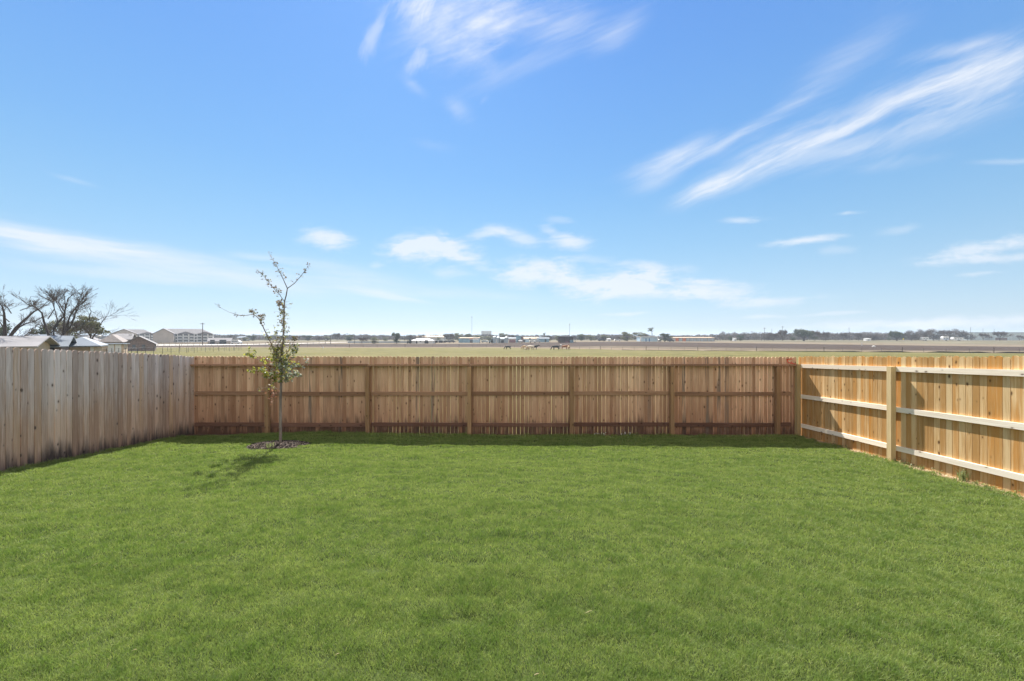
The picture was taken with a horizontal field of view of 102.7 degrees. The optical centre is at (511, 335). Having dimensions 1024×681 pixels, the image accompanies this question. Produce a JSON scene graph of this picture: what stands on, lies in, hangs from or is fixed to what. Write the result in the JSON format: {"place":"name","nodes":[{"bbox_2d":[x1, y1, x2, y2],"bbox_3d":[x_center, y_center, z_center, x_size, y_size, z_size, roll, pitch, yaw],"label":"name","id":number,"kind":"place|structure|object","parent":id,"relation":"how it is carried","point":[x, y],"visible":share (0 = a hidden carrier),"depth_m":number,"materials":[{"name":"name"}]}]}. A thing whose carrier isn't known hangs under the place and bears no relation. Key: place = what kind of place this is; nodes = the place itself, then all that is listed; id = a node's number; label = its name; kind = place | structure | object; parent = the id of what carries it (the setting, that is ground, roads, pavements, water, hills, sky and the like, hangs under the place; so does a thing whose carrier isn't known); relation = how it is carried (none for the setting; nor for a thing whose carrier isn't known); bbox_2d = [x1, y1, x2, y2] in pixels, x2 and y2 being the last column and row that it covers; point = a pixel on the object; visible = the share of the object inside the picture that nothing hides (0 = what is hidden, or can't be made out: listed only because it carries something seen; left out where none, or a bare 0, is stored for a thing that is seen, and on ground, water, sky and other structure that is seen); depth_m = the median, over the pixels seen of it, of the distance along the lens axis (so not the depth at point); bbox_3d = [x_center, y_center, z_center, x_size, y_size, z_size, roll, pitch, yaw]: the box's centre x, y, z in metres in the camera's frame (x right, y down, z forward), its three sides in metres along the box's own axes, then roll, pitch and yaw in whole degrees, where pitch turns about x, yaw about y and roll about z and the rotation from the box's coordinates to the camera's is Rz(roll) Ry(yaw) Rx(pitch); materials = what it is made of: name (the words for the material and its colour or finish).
{"place":"outdoors","nodes":[
{"label":"outdoors","id":0,"kind":"place"},
{"bbox_2d":[192,342,337,344],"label":"road","id":1,"kind":"structure","parent":0,"point":[249,344],"depth_m":222.00,"materials":[{"name":"grey asphalt"}]},
{"bbox_2d":[230,340,241,343],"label":"parked van","id":2,"kind":"object","parent":1,"relation":"on","point":[236,341],"visible":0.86,"depth_m":232.00,"materials":[{"name":"metal"}]},
{"bbox_2d":[0,429,1023,680],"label":"grass","id":3,"kind":"structure","parent":0,"point":[104,473],"depth_m":3.53,"materials":[{"name":"green plant"}]},
{"bbox_2d":[0,339,1023,680],"bbox_3d":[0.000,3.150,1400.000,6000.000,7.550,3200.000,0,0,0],"label":"ground","id":4,"kind":"structure","parent":0,"point":[620,349],"depth_m":3.70,"materials":[{"name":"green plant"}]},
{"bbox_2d":[0,323,11,335],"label":"tree","id":5,"kind":"object","parent":4,"relation":"on","point":[1,329],"visible":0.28,"depth_m":82.32,"materials":[{"name":"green plant"}]},
{"bbox_2d":[0,284,56,335],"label":"tree","id":6,"kind":"object","parent":4,"relation":"on","point":[17,326],"visible":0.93,"depth_m":41.97,"materials":[{"name":"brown plant"}]},
{"bbox_2d":[0,336,60,349],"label":"house","id":7,"kind":"structure","parent":4,"relation":"on","point":[35,342],"depth_m":39.60,"materials":[{"name":"metal"}]},
{"bbox_2d":[27,323,52,335],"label":"tree","id":8,"kind":"object","parent":4,"relation":"on","point":[43,331],"visible":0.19,"depth_m":79.27,"materials":[{"name":"green plant"}]},
{"bbox_2d":[30,334,60,335],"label":"house","id":9,"kind":"structure","parent":4,"relation":"on","point":[43,335],"depth_m":77.20,"materials":[{"name":"metal"}]},
{"bbox_2d":[8,282,95,335],"bbox_3d":[-54.421,-1.616,50.159,10.012,9.992,5.271,0,0,8],"label":"tree","id":10,"kind":"object","parent":4,"relation":"on","point":[76,308],"visible":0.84,"depth_m":49.81,"materials":[{"name":"brown plant"}]},
{"bbox_2d":[50,336,76,350],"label":"house","id":11,"kind":"structure","parent":4,"relation":"on","point":[64,341],"depth_m":46.94,"materials":[{"name":"grey brick"}]},
{"bbox_2d":[49,320,80,338],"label":"tree","id":12,"kind":"object","parent":4,"relation":"on","point":[71,334],"visible":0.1,"depth_m":84.36,"materials":[{"name":"green plant"}]},
{"bbox_2d":[33,316,99,336],"bbox_3d":[-67.392,0.258,62.882,6.703,6.725,6.168,0,0,-31],"label":"tree","id":13,"kind":"object","parent":4,"relation":"on","point":[72,330],"visible":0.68,"depth_m":62.16,"materials":[{"name":"green plant"}]},
{"bbox_2d":[69,337,108,351],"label":"house","id":14,"kind":"structure","parent":4,"relation":"on","point":[83,344],"depth_m":51.54,"materials":[{"name":"metal"}]},
{"bbox_2d":[0,347,194,470],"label":"fence","id":15,"kind":"object","parent":4,"relation":"on","point":[57,404],"visible":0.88,"depth_m":7.34,"materials":[{"name":"grey wood"}]},
{"bbox_2d":[70,292,137,338],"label":"tree","id":16,"kind":"object","parent":4,"relation":"on","point":[92,322],"visible":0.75,"depth_m":71.73,"materials":[{"name":"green plant"}]},
{"bbox_2d":[99,334,127,342],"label":"house","id":17,"kind":"structure","parent":4,"relation":"on","point":[113,338],"depth_m":130.51,"materials":[{"name":"brown brick"}]},
{"bbox_2d":[102,343,129,353],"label":"carport","id":18,"kind":"object","parent":4,"relation":"on","point":[116,346],"visible":0.48,"depth_m":93.91,"materials":[{"name":"metal"}]},
{"bbox_2d":[108,344,113,352],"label":"door","id":19,"kind":"structure","parent":18,"relation":"in","point":[110,346],"depth_m":93.05,"materials":[{"name":"white"}]},
{"bbox_2d":[115,344,120,352],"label":"door","id":20,"kind":"structure","parent":18,"relation":"in","point":[117,346],"depth_m":93.76,"materials":[{"name":"white"}]},
{"bbox_2d":[102,348,137,353],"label":"pipe fence","id":21,"kind":"object","parent":4,"relation":"on","point":[118,350],"visible":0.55,"depth_m":73.65,"materials":[{"name":"metal"}]},
{"bbox_2d":[116,334,135,340],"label":"house","id":22,"kind":"structure","parent":4,"relation":"on","point":[128,337],"depth_m":153.95,"materials":[{"name":"grey brick"}]},
{"bbox_2d":[110,329,152,340],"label":"apartment building","id":23,"kind":"structure","parent":4,"relation":"on","point":[141,332],"depth_m":294.09,"materials":[{"name":"white"}]},
{"bbox_2d":[124,336,157,350],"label":"house","id":24,"kind":"structure","parent":4,"relation":"on","point":[138,342],"depth_m":134.82,"materials":[{"name":"brown brick"}]},
{"bbox_2d":[128,347,183,353],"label":"pipe fence","id":25,"kind":"object","parent":4,"relation":"on","point":[164,347],"visible":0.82,"depth_m":95.22,"materials":[{"name":"metal"}]},
{"bbox_2d":[152,328,213,342],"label":"apartment building","id":26,"kind":"structure","parent":4,"relation":"on","point":[163,335],"depth_m":267.23,"materials":[{"name":"white"}]},
{"bbox_2d":[207,338,232,343],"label":"warehouse","id":27,"kind":"structure","parent":4,"relation":"on","point":[219,340],"depth_m":238.46,"materials":[{"name":"beige"}]},
{"bbox_2d":[169,342,300,344],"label":"rail fence","id":28,"kind":"object","parent":4,"relation":"on","point":[229,343],"visible":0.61,"depth_m":211.94,"materials":[{"name":"metal"}]},
{"bbox_2d":[236,336,249,340],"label":"house","id":29,"kind":"structure","parent":4,"relation":"on","point":[240,338],"depth_m":320.15,"materials":[{"name":"beige"}]},
{"bbox_2d":[247,335,256,339],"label":"tree","id":30,"kind":"object","parent":4,"relation":"on","point":[253,337],"visible":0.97,"depth_m":328.69,"materials":[{"name":"grey plant"}]},
{"bbox_2d":[215,252,310,442],"bbox_3d":[-4.967,0.282,8.282,1.734,3.944,0.753,0,0,6],"label":"young tree","id":31,"kind":"object","parent":4,"relation":"on","point":[281,358],"visible":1,"depth_m":8.26,"materials":[{"name":"green plant"}]},
{"bbox_2d":[246,440,309,449],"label":"mulch","id":32,"kind":"object","parent":4,"relation":"on","point":[287,444],"visible":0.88,"depth_m":8.14,"materials":[{"name":"grey gravel"}]},
{"bbox_2d":[302,335,311,340],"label":"tree","id":33,"kind":"object","parent":4,"relation":"on","point":[308,337],"visible":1,"depth_m":328.39,"materials":[{"name":"green plant"}]},
{"bbox_2d":[344,335,353,340],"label":"tree","id":34,"kind":"object","parent":4,"relation":"on","point":[349,338],"visible":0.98,"depth_m":298.98,"materials":[{"name":"green plant"}]},
{"bbox_2d":[370,337,379,343],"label":"tree","id":35,"kind":"object","parent":4,"relation":"on","point":[373,339],"visible":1,"depth_m":239.91,"materials":[{"name":"green plant"}]},
{"bbox_2d":[348,341,408,342],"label":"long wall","id":36,"kind":"structure","parent":4,"relation":"on","point":[376,341],"depth_m":255.00,"materials":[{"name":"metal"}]},
{"bbox_2d":[392,332,399,343],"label":"tree","id":37,"kind":"object","parent":4,"relation":"on","point":[397,335],"visible":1,"depth_m":238.94,"materials":[{"name":"green plant"}]},
{"bbox_2d":[411,338,436,342],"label":"house","id":38,"kind":"structure","parent":4,"relation":"on","point":[423,340],"depth_m":245.00,"materials":[{"name":"white"}]},
{"bbox_2d":[416,336,445,339],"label":"barn","id":39,"kind":"structure","parent":4,"relation":"on","point":[435,337],"depth_m":420.00,"materials":[{"name":"beige metal"}]},
{"bbox_2d":[442,333,453,339],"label":"tree","id":40,"kind":"object","parent":4,"relation":"on","point":[451,335],"visible":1,"depth_m":288.82,"materials":[{"name":"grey plant"}]},
{"bbox_2d":[453,333,462,340],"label":"tree","id":41,"kind":"object","parent":4,"relation":"on","point":[457,335],"visible":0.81,"depth_m":329.81,"materials":[{"name":"green plant"}]},
{"bbox_2d":[459,337,479,342],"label":"shed","id":42,"kind":"structure","parent":4,"relation":"on","point":[469,339],"depth_m":262.00,"materials":[{"name":"blue metal"}]},
{"bbox_2d":[1,331,955,339],"bbox_3d":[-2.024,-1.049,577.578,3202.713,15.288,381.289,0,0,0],"label":"distant woods","id":43,"kind":"object","parent":4,"relation":"on","point":[757,336],"visible":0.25,"depth_m":445.09,"materials":[{"name":"green plant"}]},
{"bbox_2d":[481,331,491,334],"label":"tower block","id":44,"kind":"structure","parent":4,"relation":"on","point":[485,332],"depth_m":900.00,"materials":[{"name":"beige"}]},
{"bbox_2d":[190,356,795,435],"bbox_3d":[-0.388,1.456,9.793,14.500,1.947,0.144,0,0,0],"label":"fence","id":45,"kind":"object","parent":4,"relation":"on","point":[707,395],"visible":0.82,"depth_m":9.85,"materials":[{"name":"brown wood"}]},
{"bbox_2d":[500,337,504,342],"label":"shed","id":46,"kind":"structure","parent":4,"relation":"on","point":[502,339],"depth_m":256.00,"materials":[{"name":"metal"}]},
{"bbox_2d":[508,337,515,342],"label":"shed","id":47,"kind":"structure","parent":4,"relation":"on","point":[512,339],"depth_m":261.94,"materials":[{"name":"beige"}]},
{"bbox_2d":[516,336,523,341],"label":"tank tower","id":48,"kind":"structure","parent":4,"relation":"on","point":[519,338],"depth_m":270.00,"materials":[{"name":"metal"}]},
{"bbox_2d":[524,337,536,339],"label":"barn","id":49,"kind":"structure","parent":4,"relation":"on","point":[532,338],"depth_m":430.00,"materials":[{"name":"metal"}]},
{"bbox_2d":[537,337,549,341],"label":"shed","id":50,"kind":"structure","parent":4,"relation":"on","point":[543,339],"depth_m":275.00,"materials":[{"name":"blue metal"}]},
{"bbox_2d":[558,337,573,342],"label":"open barn","id":51,"kind":"structure","parent":4,"relation":"on","point":[566,339],"depth_m":270.50,"materials":[{"name":"metal"}]},
{"bbox_2d":[577,334,584,339],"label":"tree","id":52,"kind":"object","parent":4,"relation":"on","point":[580,336],"visible":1,"depth_m":329.32,"materials":[{"name":"green plant"}]},
{"bbox_2d":[179,344,993,352],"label":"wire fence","id":53,"kind":"object","parent":4,"relation":"on","point":[685,348],"visible":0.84,"depth_m":142.98,"materials":[{"name":"metal"}]},
{"bbox_2d":[585,335,596,340],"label":"tree","id":54,"kind":"object","parent":4,"relation":"on","point":[590,337],"visible":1,"depth_m":340.00,"materials":[{"name":"green plant"}]},
{"bbox_2d":[620,332,632,340],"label":"tree","id":55,"kind":"object","parent":4,"relation":"on","point":[625,334],"visible":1,"depth_m":309.42,"materials":[{"name":"green plant"}]},
{"bbox_2d":[632,332,645,338],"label":"tree","id":56,"kind":"object","parent":4,"relation":"on","point":[638,335],"visible":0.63,"depth_m":320.62,"materials":[{"name":"green plant"}]},
{"bbox_2d":[637,337,657,341],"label":"shed","id":57,"kind":"structure","parent":4,"relation":"on","point":[653,339],"depth_m":292.00,"materials":[{"name":"blue metal"}]},
{"bbox_2d":[659,333,670,341],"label":"tree","id":58,"kind":"object","parent":4,"relation":"on","point":[665,337],"visible":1,"depth_m":288.89,"materials":[{"name":"grey plant"}]},
{"bbox_2d":[672,337,714,340],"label":"storage building","id":59,"kind":"structure","parent":4,"relation":"on","point":[693,338],"depth_m":295.94,"materials":[{"name":"beige metal"}]},
{"bbox_2d":[762,334,772,339],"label":"tree","id":60,"kind":"object","parent":4,"relation":"on","point":[768,337],"visible":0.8,"depth_m":350.04,"materials":[{"name":"grey plant"}]},
{"bbox_2d":[768,333,782,340],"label":"tree","id":61,"kind":"object","parent":4,"relation":"on","point":[776,335],"visible":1,"depth_m":328.12,"materials":[{"name":"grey plant"}]},
{"bbox_2d":[778,330,790,340],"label":"tree","id":62,"kind":"object","parent":4,"relation":"on","point":[781,332],"visible":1,"depth_m":318.83,"materials":[{"name":"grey plant"}]},
{"bbox_2d":[790,328,818,340],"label":"tree","id":63,"kind":"object","parent":4,"relation":"on","point":[805,333],"visible":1,"depth_m":309.32,"materials":[{"name":"grey plant"}]},
{"bbox_2d":[812,330,824,337],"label":"tree","id":64,"kind":"object","parent":4,"relation":"on","point":[818,333],"visible":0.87,"depth_m":317.29,"materials":[{"name":"grey plant"}]},
{"bbox_2d":[821,332,832,340],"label":"tree","id":65,"kind":"object","parent":4,"relation":"on","point":[826,334],"visible":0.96,"depth_m":328.78,"materials":[{"name":"grey plant"}]},
{"bbox_2d":[839,333,849,338],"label":"tree","id":66,"kind":"object","parent":4,"relation":"on","point":[842,334],"visible":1,"depth_m":328.88,"materials":[{"name":"grey plant"}]},
{"bbox_2d":[674,350,1023,352],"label":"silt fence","id":67,"kind":"object","parent":4,"relation":"on","point":[877,351],"visible":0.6,"depth_m":114.16,"materials":[{"name":"black fabric"}]},
{"bbox_2d":[854,333,864,340],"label":"tree","id":68,"kind":"object","parent":4,"relation":"on","point":[858,335],"visible":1,"depth_m":349.28,"materials":[{"name":"grey plant"}]},
{"bbox_2d":[863,333,881,340],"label":"tree","id":69,"kind":"object","parent":4,"relation":"on","point":[873,338],"visible":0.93,"depth_m":349.91,"materials":[{"name":"grey plant"}]},
{"bbox_2d":[887,331,906,340],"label":"tree","id":70,"kind":"object","parent":4,"relation":"on","point":[897,334],"visible":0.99,"depth_m":329.77,"materials":[{"name":"grey plant"}]},
{"bbox_2d":[795,356,1023,495],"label":"fence","id":71,"kind":"object","parent":4,"relation":"on","point":[949,415],"visible":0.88,"depth_m":6.82,"materials":[{"name":"brown wood"}]},
{"bbox_2d":[904,330,922,340],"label":"tree","id":72,"kind":"object","parent":4,"relation":"on","point":[909,334],"visible":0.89,"depth_m":339.08,"materials":[{"name":"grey plant"}]},
{"bbox_2d":[912,329,934,340],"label":"tree","id":73,"kind":"object","parent":4,"relation":"on","point":[925,334],"visible":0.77,"depth_m":339.76,"materials":[{"name":"grey plant"}]},
{"bbox_2d":[851,449,1018,494],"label":"straw litter","id":74,"kind":"object","parent":4,"relation":"on","point":[935,472],"visible":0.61,"depth_m":6.43,"materials":[{"name":"beige plant"}]},
{"bbox_2d":[925,328,947,340],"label":"tree","id":75,"kind":"object","parent":4,"relation":"on","point":[938,335],"visible":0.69,"depth_m":343.07,"materials":[{"name":"grey plant"}]},
{"bbox_2d":[940,336,948,340],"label":"camper trailer","id":76,"kind":"object","parent":4,"relation":"on","point":[945,338],"visible":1,"depth_m":335.00,"materials":[{"name":"metal"}]},
{"bbox_2d":[939,329,957,335],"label":"tree","id":77,"kind":"object","parent":4,"relation":"on","point":[948,332],"visible":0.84,"depth_m":347.37,"materials":[{"name":"grey plant"}]},
{"bbox_2d":[950,337,963,340],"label":"camper trailer","id":78,"kind":"object","parent":4,"relation":"on","point":[957,338],"visible":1,"depth_m":335.00,"materials":[{"name":"white"}]},
{"bbox_2d":[948,328,974,338],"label":"tree","id":79,"kind":"object","parent":4,"relation":"on","point":[959,333],"visible":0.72,"depth_m":349.60,"materials":[{"name":"grey plant"}]},
{"bbox_2d":[955,469,970,481],"bbox_3d":[6.824,2.085,6.196,0.326,0.218,0.228,0,0,14],"label":"weed","id":80,"kind":"object","parent":4,"relation":"on","point":[962,476],"visible":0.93,"depth_m":6.18,"materials":[{"name":"green plant"}]},
{"bbox_2d":[963,333,976,340],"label":"tree","id":81,"kind":"object","parent":4,"relation":"on","point":[970,337],"visible":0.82,"depth_m":348.66,"materials":[{"name":"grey plant"}]},
{"bbox_2d":[929,332,1023,339],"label":"warehouse","id":82,"kind":"structure","parent":4,"relation":"on","point":[1014,337],"depth_m":385.00,"materials":[{"name":"metal"}]},
{"bbox_2d":[979,333,992,338],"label":"tree","id":83,"kind":"object","parent":4,"relation":"on","point":[985,335],"visible":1,"depth_m":343.65,"materials":[{"name":"grey plant"}]},
{"bbox_2d":[992,331,1013,340],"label":"tree","id":84,"kind":"object","parent":4,"relation":"on","point":[1003,333],"visible":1,"depth_m":338.24,"materials":[{"name":"grey plant"}]},
{"bbox_2d":[0,0,1023,335],"label":"sky","id":85,"kind":"structure","parent":0,"point":[520,167],"materials":[{"name":"blue"}]}
]}

